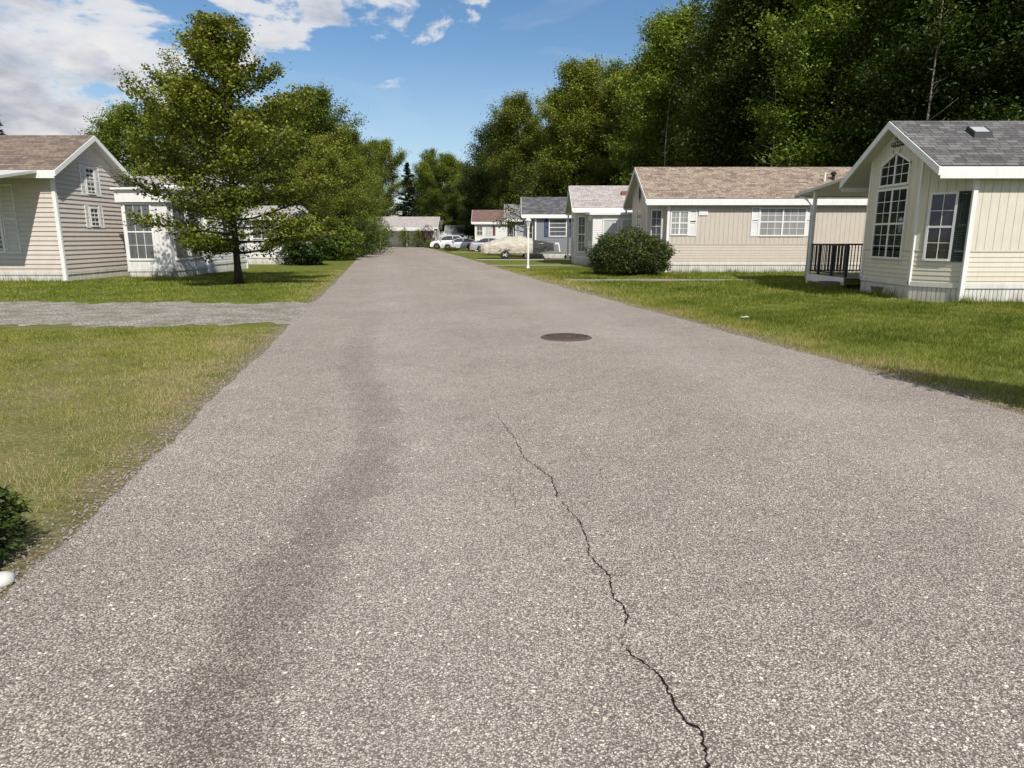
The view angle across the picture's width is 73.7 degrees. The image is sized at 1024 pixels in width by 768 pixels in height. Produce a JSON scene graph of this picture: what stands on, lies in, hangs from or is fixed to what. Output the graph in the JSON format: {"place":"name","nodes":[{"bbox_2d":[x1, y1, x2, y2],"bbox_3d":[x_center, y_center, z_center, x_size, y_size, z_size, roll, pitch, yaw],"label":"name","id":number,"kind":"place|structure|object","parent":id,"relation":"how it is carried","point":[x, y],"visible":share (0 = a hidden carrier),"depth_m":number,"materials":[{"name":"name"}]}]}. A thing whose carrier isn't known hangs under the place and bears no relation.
{"place":"outdoors","nodes":[
{"label":"outdoors","id":0,"kind":"place"},
{"bbox_2d":[0,300,312,327],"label":"gravel driveway","id":1,"kind":"structure","parent":0,"point":[87,315],"depth_m":14.46,"materials":[{"name":"grey gravel"}]},
{"bbox_2d":[378,217,441,246],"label":"ranch house","id":2,"kind":"structure","parent":0,"point":[410,224],"depth_m":106.76,"materials":[{"name":"white"}]},
{"bbox_2d":[0,0,976,236],"label":"sky","id":3,"kind":"structure","parent":0,"point":[422,73],"materials":[{"name":"blue"}]},
{"bbox_2d":[0,247,1023,767],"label":"road","id":4,"kind":"structure","parent":0,"point":[406,507],"depth_m":3.38,"materials":[{"name":"grey asphalt"}]},
{"bbox_2d":[540,333,591,340],"bbox_3d":[0.870,-0.755,10.958,0.832,0.022,0.832,0,12,0],"label":"manhole cover","id":5,"kind":"object","parent":4,"relation":"on","point":[566,337],"visible":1,"depth_m":10.86,"materials":[{"name":"brown metal"}]},
{"bbox_2d":[0,237,1023,598],"bbox_3d":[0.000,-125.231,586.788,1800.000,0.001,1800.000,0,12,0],"label":"ground","id":6,"kind":"structure","parent":0,"point":[62,513],"depth_m":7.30,"materials":[{"name":"green plant"}]},
{"bbox_2d":[0,571,15,588],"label":"edging stone","id":7,"kind":"object","parent":6,"relation":"on","point":[7,578],"visible":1,"depth_m":3.18,"materials":[{"name":"white stone"}]},
{"bbox_2d":[0,485,32,561],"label":"shrub","id":8,"kind":"object","parent":6,"relation":"on","point":[13,519],"visible":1,"depth_m":3.42,"materials":[{"name":"green plant"}]},
{"bbox_2d":[0,135,136,281],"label":"taupe house","id":9,"kind":"structure","parent":6,"relation":"on","point":[60,213],"depth_m":24.74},
{"bbox_2d":[0,212,6,252],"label":"window","id":10,"kind":"structure","parent":9,"relation":"in","point":[2,236],"depth_m":24.43,"materials":[{"name":"white plastic"}]},
{"bbox_2d":[84,166,96,194],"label":"window","id":11,"kind":"structure","parent":9,"relation":"in","point":[85,170],"depth_m":26.12,"materials":[{"name":"white plastic"}]},
{"bbox_2d":[89,207,100,226],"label":"window","id":12,"kind":"structure","parent":9,"relation":"in","point":[93,217],"depth_m":26.37,"materials":[{"name":"white plastic"}]},
{"bbox_2d":[75,87,178,175],"bbox_3d":[-24.848,-13.442,44.124,7.750,10.832,7.436,3,13,14],"label":"broadleaf tree","id":13,"kind":"object","parent":6,"relation":"on","point":[109,134],"visible":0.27,"depth_m":42.86,"materials":[{"name":"green plant"}]},
{"bbox_2d":[110,176,249,277],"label":"white porch house","id":14,"kind":"structure","parent":6,"relation":"on","point":[149,252],"depth_m":26.94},
{"bbox_2d":[122,203,156,260],"bbox_3d":[-14.570,-5.955,26.716,1.110,2.210,0.057,0,12,0],"label":"window","id":15,"kind":"structure","parent":14,"relation":"in","point":[141,246],"depth_m":26.76,"materials":[{"name":"white plastic"}]},
{"bbox_2d":[170,203,189,259],"bbox_3d":[-13.421,-6.152,27.624,0.057,2.210,1.160,0,12,0],"label":"window","id":16,"kind":"structure","parent":14,"relation":"in","point":[179,254],"depth_m":27.49,"materials":[{"name":"white plastic"}]},
{"bbox_2d":[186,211,203,258],"bbox_3d":[-13.421,-6.426,28.895,0.057,2.210,1.160,0,12,0],"label":"window","id":17,"kind":"structure","parent":14,"relation":"in","point":[191,254],"depth_m":28.87,"materials":[{"name":"white plastic"}]},
{"bbox_2d":[123,48,257,185],"bbox_3d":[-19.928,-14.058,43.401,8.474,12.343,8.832,7,14,29],"label":"broadleaf tree","id":18,"kind":"object","parent":6,"relation":"on","point":[147,124],"visible":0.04,"depth_m":40.48,"materials":[{"name":"green plant"}]},
{"bbox_2d":[97,5,359,283],"bbox_3d":[-9.104,-7.672,22.643,7.883,8.631,6.575,-8,15,-33],"label":"maple tree","id":19,"kind":"object","parent":6,"relation":"on","point":[211,49],"visible":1,"depth_m":21.58,"materials":[{"name":"green plant"}]},
{"bbox_2d":[234,99,287,205],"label":"broadleaf tree","id":20,"kind":"object","parent":6,"relation":"on","point":[247,113],"visible":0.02,"depth_m":68.88,"materials":[{"name":"green plant"}]},
{"bbox_2d":[244,206,311,263],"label":"white lap house","id":21,"kind":"structure","parent":6,"relation":"on","point":[258,259],"depth_m":39.81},
{"bbox_2d":[251,220,269,238],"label":"window","id":22,"kind":"structure","parent":21,"relation":"in","point":[261,235],"depth_m":39.50,"materials":[{"name":"white plastic"}]},
{"bbox_2d":[254,91,347,205],"bbox_3d":[-19.515,-19.421,63.157,9.275,14.478,8.457,-5,13,-21],"label":"broadleaf tree","id":23,"kind":"object","parent":6,"relation":"on","point":[279,201],"visible":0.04,"depth_m":61.83,"materials":[{"name":"green plant"}]},
{"bbox_2d":[280,223,335,265],"bbox_3d":[-11.579,-7.985,38.753,3.210,2.559,3.112,-10,16,-39],"label":"hedge shrub","id":24,"kind":"object","parent":6,"relation":"on","point":[305,253],"visible":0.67,"depth_m":38.33,"materials":[{"name":"green plant"}]},
{"bbox_2d":[262,81,368,204],"bbox_3d":[-16.356,-17.991,57.337,9.059,14.142,8.261,-11,16,-41],"label":"broadleaf tree","id":25,"kind":"object","parent":6,"relation":"on","point":[323,124],"visible":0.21,"depth_m":55.93,"materials":[{"name":"green plant"}]},
{"bbox_2d":[291,134,371,259],"bbox_3d":[-12.285,-12.484,45.651,5.707,8.313,5.948,-1,12,-6],"label":"broadleaf tree","id":26,"kind":"object","parent":6,"relation":"on","point":[325,161],"visible":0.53,"depth_m":45.08,"materials":[{"name":"green plant"}]},
{"bbox_2d":[292,122,381,231],"bbox_3d":[-14.605,-15.005,53.142,7.210,10.076,6.917,10,16,38],"label":"broadleaf tree","id":27,"kind":"object","parent":6,"relation":"on","point":[346,150],"visible":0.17,"depth_m":52.39,"materials":[{"name":"green plant"}]},
{"bbox_2d":[312,214,365,260],"bbox_3d":[-12.273,-10.071,46.312,4.875,3.433,4.550,0,12,0],"label":"hedge shrub","id":28,"kind":"object","parent":6,"relation":"on","point":[335,253],"visible":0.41,"depth_m":45.96,"materials":[{"name":"green plant"}]},
{"bbox_2d":[328,209,384,256],"bbox_3d":[-12.787,-11.703,52.663,6.200,3.910,6.076,10,16,40],"label":"hedge shrub","id":29,"kind":"object","parent":6,"relation":"on","point":[370,239],"visible":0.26,"depth_m":52.57,"materials":[{"name":"green plant"}]},
{"bbox_2d":[335,127,386,228],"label":"broadleaf tree","id":30,"kind":"object","parent":6,"relation":"on","point":[356,135],"visible":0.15,"depth_m":72.50,"materials":[{"name":"green plant"}]},
{"bbox_2d":[347,142,378,235],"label":"broadleaf tree","id":31,"kind":"object","parent":6,"relation":"on","point":[369,190],"visible":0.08,"depth_m":62.75,"materials":[{"name":"green plant"}]},
{"bbox_2d":[341,210,396,254],"bbox_3d":[-13.695,-13.653,60.643,6.896,4.368,6.554,0,12,0],"label":"hedge shrub","id":32,"kind":"object","parent":6,"relation":"on","point":[377,222],"visible":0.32,"depth_m":60.45,"materials":[{"name":"green plant"}]},
{"bbox_2d":[357,142,385,234],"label":"broadleaf tree","id":33,"kind":"object","parent":6,"relation":"on","point":[378,181],"visible":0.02,"depth_m":85.15,"materials":[{"name":"green plant"}]},
{"bbox_2d":[355,209,396,251],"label":"hedge shrub","id":34,"kind":"object","parent":6,"relation":"on","point":[380,232],"visible":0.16,"depth_m":69.12,"materials":[{"name":"green plant"}]},
{"bbox_2d":[371,175,391,222],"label":"broadleaf tree","id":35,"kind":"object","parent":6,"relation":"on","point":[380,203],"visible":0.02,"depth_m":95.27,"materials":[{"name":"green plant"}]},
{"bbox_2d":[365,137,414,216],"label":"broadleaf tree","id":36,"kind":"object","parent":6,"relation":"on","point":[386,171],"visible":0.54,"depth_m":123.55,"materials":[{"name":"green plant"}]},
{"bbox_2d":[396,227,412,246],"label":"columnar shrub","id":37,"kind":"object","parent":6,"relation":"on","point":[404,238],"visible":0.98,"depth_m":101.08,"materials":[{"name":"green plant"}]},
{"bbox_2d":[392,162,421,216],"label":"spruce tree","id":38,"kind":"object","parent":6,"relation":"on","point":[405,210],"visible":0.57,"depth_m":124.08,"materials":[{"name":"green plant"}]},
{"bbox_2d":[411,227,424,246],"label":"columnar shrub","id":39,"kind":"object","parent":6,"relation":"on","point":[417,241],"visible":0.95,"depth_m":101.04,"materials":[{"name":"green plant"}]},
{"bbox_2d":[398,161,452,235],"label":"broadleaf tree","id":40,"kind":"object","parent":6,"relation":"on","point":[418,193],"visible":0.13,"depth_m":132.88,"materials":[{"name":"green plant"}]},
{"bbox_2d":[418,225,436,246],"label":"maroon shrub","id":41,"kind":"object","parent":6,"relation":"on","point":[426,237],"visible":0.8,"depth_m":101.45,"materials":[{"name":"grey plant"}]},
{"bbox_2d":[412,147,447,216],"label":"broadleaf tree","id":42,"kind":"object","parent":6,"relation":"on","point":[426,164],"visible":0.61,"depth_m":122.07,"materials":[{"name":"green plant"}]},
{"bbox_2d":[421,151,464,230],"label":"broadleaf tree","id":43,"kind":"object","parent":6,"relation":"on","point":[447,166],"visible":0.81,"depth_m":120.08,"materials":[{"name":"green plant"}]},
{"bbox_2d":[430,235,461,248],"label":"sport utility vehicle","id":44,"kind":"object","parent":6,"relation":"on","point":[442,240],"visible":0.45,"depth_m":88.25,"materials":[{"name":"white paint"}]},
{"bbox_2d":[444,225,465,236],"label":"grey shed","id":45,"kind":"structure","parent":6,"relation":"on","point":[450,230],"depth_m":109.62,"materials":[{"name":"white"}]},
{"bbox_2d":[440,237,474,249],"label":"sedan","id":46,"kind":"object","parent":6,"relation":"on","point":[462,242],"visible":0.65,"depth_m":81.96,"materials":[{"name":"grey paint"}]},
{"bbox_2d":[444,160,473,237],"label":"broadleaf tree","id":47,"kind":"object","parent":6,"relation":"on","point":[452,183],"visible":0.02,"depth_m":135.23,"materials":[{"name":"green plant"}]},
{"bbox_2d":[452,169,475,235],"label":"broadleaf tree","id":48,"kind":"object","parent":6,"relation":"on","point":[460,209],"visible":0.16,"depth_m":116.20,"materials":[{"name":"green plant"}]},
{"bbox_2d":[453,165,495,239],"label":"broadleaf tree","id":49,"kind":"object","parent":6,"relation":"on","point":[466,230],"visible":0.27,"depth_m":107.54,"materials":[{"name":"green plant"}]},
{"bbox_2d":[471,210,506,250],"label":"red roofed house","id":50,"kind":"structure","parent":6,"relation":"on","point":[481,221],"depth_m":76.16,"materials":[{"name":"white"}]},
{"bbox_2d":[476,226,482,235],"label":"window","id":51,"kind":"structure","parent":50,"relation":"in","point":[479,229],"depth_m":76.08,"materials":[{"name":"white plastic"}]},
{"bbox_2d":[485,226,491,235],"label":"window","id":52,"kind":"structure","parent":50,"relation":"in","point":[488,230],"depth_m":76.08,"materials":[{"name":"white plastic"}]},
{"bbox_2d":[456,121,541,227],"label":"broadleaf tree","id":53,"kind":"object","parent":6,"relation":"on","point":[480,184],"visible":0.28,"depth_m":98.73,"materials":[{"name":"green plant"}]},
{"bbox_2d":[496,191,516,209],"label":"understorey tree","id":54,"kind":"object","parent":6,"relation":"on","point":[504,201],"visible":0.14,"depth_m":86.22,"materials":[{"name":"green plant"}]},
{"bbox_2d":[475,88,546,209],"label":"broadleaf tree","id":55,"kind":"object","parent":6,"relation":"on","point":[509,121],"visible":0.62,"depth_m":86.00,"materials":[{"name":"green plant"}]},
{"bbox_2d":[0,267,1022,304],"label":"tall grass","id":56,"kind":"structure","parent":6,"relation":"on","point":[966,300],"depth_m":21.74,"materials":[{"name":"green plant"}]},
{"bbox_2d":[491,159,553,255],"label":"young tree","id":57,"kind":"object","parent":6,"relation":"on","point":[518,183],"visible":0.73,"depth_m":55.12,"materials":[{"name":"green plant"}]},
{"bbox_2d":[525,216,531,268],"bbox_3d":[0.820,-7.136,34.471,0.296,2.580,0.296,-5,13,-22],"label":"lamp post","id":58,"kind":"object","parent":6,"relation":"on","point":[528,220],"visible":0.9,"depth_m":34.38,"materials":[{"name":"white plastic"}]},
{"bbox_2d":[488,243,570,258],"bbox_3d":[1.350,-9.759,49.966,6.201,1.160,2.280,0,12,0],"label":"trailer","id":59,"kind":"object","parent":6,"relation":"on","point":[504,254],"visible":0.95,"depth_m":49.33,"materials":[{"name":"metal"}]},
{"bbox_2d":[481,235,553,253],"bbox_3d":[0.415,-10.211,49.868,5.330,1.285,2.320,0,12,0],"label":"covered boat","id":60,"kind":"object","parent":59,"relation":"on","point":[516,244],"visible":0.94,"depth_m":48.97,"materials":[{"name":"beige fabric"}]},
{"bbox_2d":[520,178,554,198],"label":"understorey tree","id":61,"kind":"object","parent":6,"relation":"on","point":[535,190],"visible":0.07,"depth_m":80.93,"materials":[{"name":"green plant"}]},
{"bbox_2d":[513,87,601,196],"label":"broadleaf tree","id":62,"kind":"object","parent":6,"relation":"on","point":[538,133],"visible":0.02,"depth_m":81.81,"materials":[{"name":"green plant"}]},
{"bbox_2d":[531,53,632,196],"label":"broadleaf tree","id":63,"kind":"object","parent":6,"relation":"on","point":[580,80],"visible":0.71,"depth_m":72.72,"materials":[{"name":"green plant"}]},
{"bbox_2d":[561,54,663,182],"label":"broadleaf tree","id":64,"kind":"object","parent":6,"relation":"on","point":[616,64],"visible":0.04,"depth_m":77.42,"materials":[{"name":"green plant"}]},
{"bbox_2d":[607,175,626,185],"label":"understorey tree","id":65,"kind":"object","parent":6,"relation":"on","point":[613,184],"visible":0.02,"depth_m":69.92,"materials":[{"name":"green plant"}]},
{"bbox_2d":[573,64,677,185],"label":"broadleaf tree","id":66,"kind":"object","parent":6,"relation":"on","point":[608,170],"visible":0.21,"depth_m":69.85,"materials":[{"name":"green plant"}]},
{"bbox_2d":[582,225,679,275],"bbox_3d":[4.878,-5.572,28.524,4.114,2.079,3.331,0,12,0],"label":"round shrub","id":67,"kind":"object","parent":6,"relation":"on","point":[614,257],"visible":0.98,"depth_m":27.86,"materials":[{"name":"green plant"}]},
{"bbox_2d":[620,150,653,185],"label":"understorey tree","id":68,"kind":"object","parent":6,"relation":"on","point":[642,161],"visible":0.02,"depth_m":61.24,"materials":[{"name":"green plant"}]},
{"bbox_2d":[596,0,726,185],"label":"broadleaf tree","id":69,"kind":"object","parent":6,"relation":"on","point":[654,78],"visible":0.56,"depth_m":59.40,"materials":[{"name":"green plant"}]},
{"bbox_2d":[662,100,675,166],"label":"bare tree","id":70,"kind":"object","parent":6,"relation":"on","point":[665,142],"visible":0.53,"depth_m":55.56,"materials":[{"name":"grey plant"}]},
{"bbox_2d":[691,152,720,166],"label":"understorey tree","id":71,"kind":"object","parent":6,"relation":"on","point":[703,165],"visible":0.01,"depth_m":54.27,"materials":[{"name":"green plant"}]},
{"bbox_2d":[660,0,775,166],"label":"broadleaf tree","id":72,"kind":"object","parent":6,"relation":"on","point":[695,163],"visible":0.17,"depth_m":53.20,"materials":[{"name":"green plant"}]},
{"bbox_2d":[623,167,867,272],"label":"tan house","id":73,"kind":"structure","parent":6,"relation":"on","point":[723,219],"depth_m":30.18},
{"bbox_2d":[636,210,641,234],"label":"window","id":74,"kind":"structure","parent":73,"relation":"in","point":[639,213],"depth_m":32.71,"materials":[{"name":"white plastic"}]},
{"bbox_2d":[650,209,662,238],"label":"window","id":75,"kind":"structure","parent":73,"relation":"in","point":[656,214],"depth_m":30.46,"materials":[{"name":"white plastic"}]},
{"bbox_2d":[670,211,688,234],"bbox_3d":[7.360,-7.071,29.984,0.810,1.060,0.057,0,12,0],"label":"window","id":76,"kind":"structure","parent":73,"relation":"in","point":[679,220],"depth_m":29.97,"materials":[{"name":"white plastic"}]},
{"bbox_2d":[758,207,807,235],"bbox_3d":[11.880,-7.115,29.975,2.070,1.240,0.057,0,12,0],"label":"window","id":77,"kind":"structure","parent":73,"relation":"in","point":[770,218],"depth_m":29.97,"materials":[{"name":"white plastic"}]},
{"bbox_2d":[665,0,849,161],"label":"broadleaf tree","id":78,"kind":"object","parent":6,"relation":"on","point":[695,2],"depth_m":58.98,"materials":[{"name":"green plant"}]},
{"bbox_2d":[733,147,782,166],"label":"understorey tree","id":79,"kind":"object","parent":6,"relation":"on","point":[752,161],"visible":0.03,"depth_m":48.64,"materials":[{"name":"green plant"}]},
{"bbox_2d":[651,0,871,166],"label":"broadleaf tree","id":80,"kind":"object","parent":6,"relation":"on","point":[745,55],"visible":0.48,"depth_m":49.27,"materials":[{"name":"green plant"}]},
{"bbox_2d":[751,89,775,166],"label":"bare tree","id":81,"kind":"object","parent":6,"relation":"on","point":[772,131],"visible":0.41,"depth_m":44.60,"materials":[{"name":"grey plant"}]},
{"bbox_2d":[724,13,861,154],"bbox_3d":[23.140,-22.174,56.166,13.295,22.816,13.708,9,15,36],"label":"broadleaf tree","id":82,"kind":"object","parent":6,"relation":"on","point":[821,119],"visible":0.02,"depth_m":53.77,"materials":[{"name":"green plant"}]},
{"bbox_2d":[817,281,840,288],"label":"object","id":83,"kind":"object","parent":6,"relation":"on","point":[827,283],"visible":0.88,"depth_m":20.81,"materials":[{"name":"brown wood"}]},
{"bbox_2d":[811,129,872,166],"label":"understorey tree","id":84,"kind":"object","parent":6,"relation":"on","point":[849,156],"visible":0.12,"depth_m":41.42,"materials":[{"name":"green plant"}]},
{"bbox_2d":[740,0,975,166],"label":"broadleaf tree","id":85,"kind":"object","parent":6,"relation":"on","point":[819,20],"visible":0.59,"depth_m":42.45,"materials":[{"name":"green plant"}]},
{"bbox_2d":[794,121,1023,302],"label":"cream house","id":86,"kind":"structure","parent":6,"relation":"on","point":[944,221],"depth_m":16.95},
{"bbox_2d":[870,186,909,259],"bbox_3d":[10.151,-4.312,18.384,0.057,1.850,1.530,0,12,0],"label":"window","id":87,"kind":"structure","parent":86,"relation":"in","point":[892,203],"depth_m":18.32,"materials":[{"name":"white plastic"}]},
{"bbox_2d":[878,151,911,187],"bbox_3d":[10.151,-5.701,18.084,0.057,0.891,1.445,0,12,0],"label":"window","id":88,"kind":"structure","parent":86,"relation":"in","point":[896,171],"depth_m":18.04,"materials":[{"name":"white plastic"}]},
{"bbox_2d":[922,191,958,260],"bbox_3d":[10.521,-3.859,16.759,0.433,1.650,0.517,0,12,0],"label":"window","id":89,"kind":"structure","parent":86,"relation":"in","point":[942,210],"depth_m":16.76,"materials":[{"name":"white plastic"}]},
{"bbox_2d":[828,0,998,143],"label":"broadleaf tree","id":90,"kind":"object","parent":6,"relation":"on","point":[854,56],"depth_m":49.31,"materials":[{"name":"green plant"}]},
{"bbox_2d":[817,0,1023,152],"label":"broadleaf tree","id":91,"kind":"object","parent":6,"relation":"on","point":[968,65],"visible":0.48,"depth_m":36.81,"materials":[{"name":"green plant"}]},
{"bbox_2d":[926,0,957,120],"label":"bare tree","id":92,"kind":"object","parent":6,"relation":"on","point":[930,99],"visible":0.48,"depth_m":35.87,"materials":[{"name":"grey plant"}]},
{"bbox_2d":[933,106,974,120],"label":"understorey tree","id":93,"kind":"object","parent":6,"relation":"on","point":[945,116],"depth_m":38.17,"materials":[{"name":"green plant"}]},
{"bbox_2d":[906,1,1023,118],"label":"broadleaf tree","id":94,"kind":"object","parent":6,"relation":"on","point":[963,11],"visible":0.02,"depth_m":43.46,"materials":[{"name":"green plant"}]},
{"bbox_2d":[942,0,1023,120],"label":"broadleaf tree","id":95,"kind":"object","parent":6,"relation":"on","point":[1019,33],"visible":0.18,"depth_m":34.40,"materials":[{"name":"green plant"}]},
{"bbox_2d":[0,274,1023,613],"bbox_3d":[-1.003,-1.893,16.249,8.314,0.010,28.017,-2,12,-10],"label":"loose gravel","id":96,"kind":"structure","parent":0,"point":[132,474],"depth_m":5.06,"materials":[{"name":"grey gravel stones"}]},
{"bbox_2d":[504,204,523,236],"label":"grey house","id":97,"kind":"structure","parent":0,"point":[513,233],"depth_m":62.65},
{"bbox_2d":[476,259,570,259],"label":"concrete driveway","id":98,"kind":"structure","parent":0,"point":[521,259],"depth_m":48.26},
{"bbox_2d":[520,197,570,257],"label":"blue grey house","id":99,"kind":"structure","parent":0,"point":[548,216],"depth_m":50.84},
{"bbox_2d":[529,222,532,237],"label":"window","id":100,"kind":"structure","parent":99,"relation":"in","point":[531,223],"depth_m":51.06,"materials":[{"name":"white plastic"}]},
{"bbox_2d":[549,218,566,236],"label":"window","id":101,"kind":"structure","parent":99,"relation":"in","point":[557,226],"depth_m":50.65,"materials":[{"name":"white plastic"}]},
{"bbox_2d":[565,186,631,266],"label":"pale grey house","id":102,"kind":"structure","parent":0,"point":[594,211],"depth_m":39.17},
{"bbox_2d":[577,216,585,251],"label":"window","id":103,"kind":"structure","parent":102,"relation":"in","point":[581,219],"depth_m":39.52,"materials":[{"name":"white plastic"}]},
{"bbox_2d":[602,219,618,241],"bbox_3d":[5.280,-8.222,36.611,0.860,1.240,0.057,0,12,0],"label":"door","id":104,"kind":"structure","parent":102,"relation":"in","point":[609,225],"depth_m":36.57,"materials":[{"name":"white plastic"}]},
{"bbox_2d":[621,219,631,239],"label":"window","id":105,"kind":"structure","parent":102,"relation":"in","point":[624,222],"depth_m":36.54,"materials":[{"name":"white plastic"}]},
{"bbox_2d":[564,279,756,281],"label":"gravel path","id":106,"kind":"structure","parent":0,"point":[588,280],"depth_m":25.86,"materials":[{"name":"grey gravel"}]},
{"label":"gravel verge","id":107,"kind":"structure","parent":0,"visible":0},
{"bbox_2d":[470,238,495,251],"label":"sedan","id":108,"kind":"object","parent":107,"relation":"on","point":[475,245],"visible":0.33,"depth_m":70.72,"materials":[{"name":"silver metal"}]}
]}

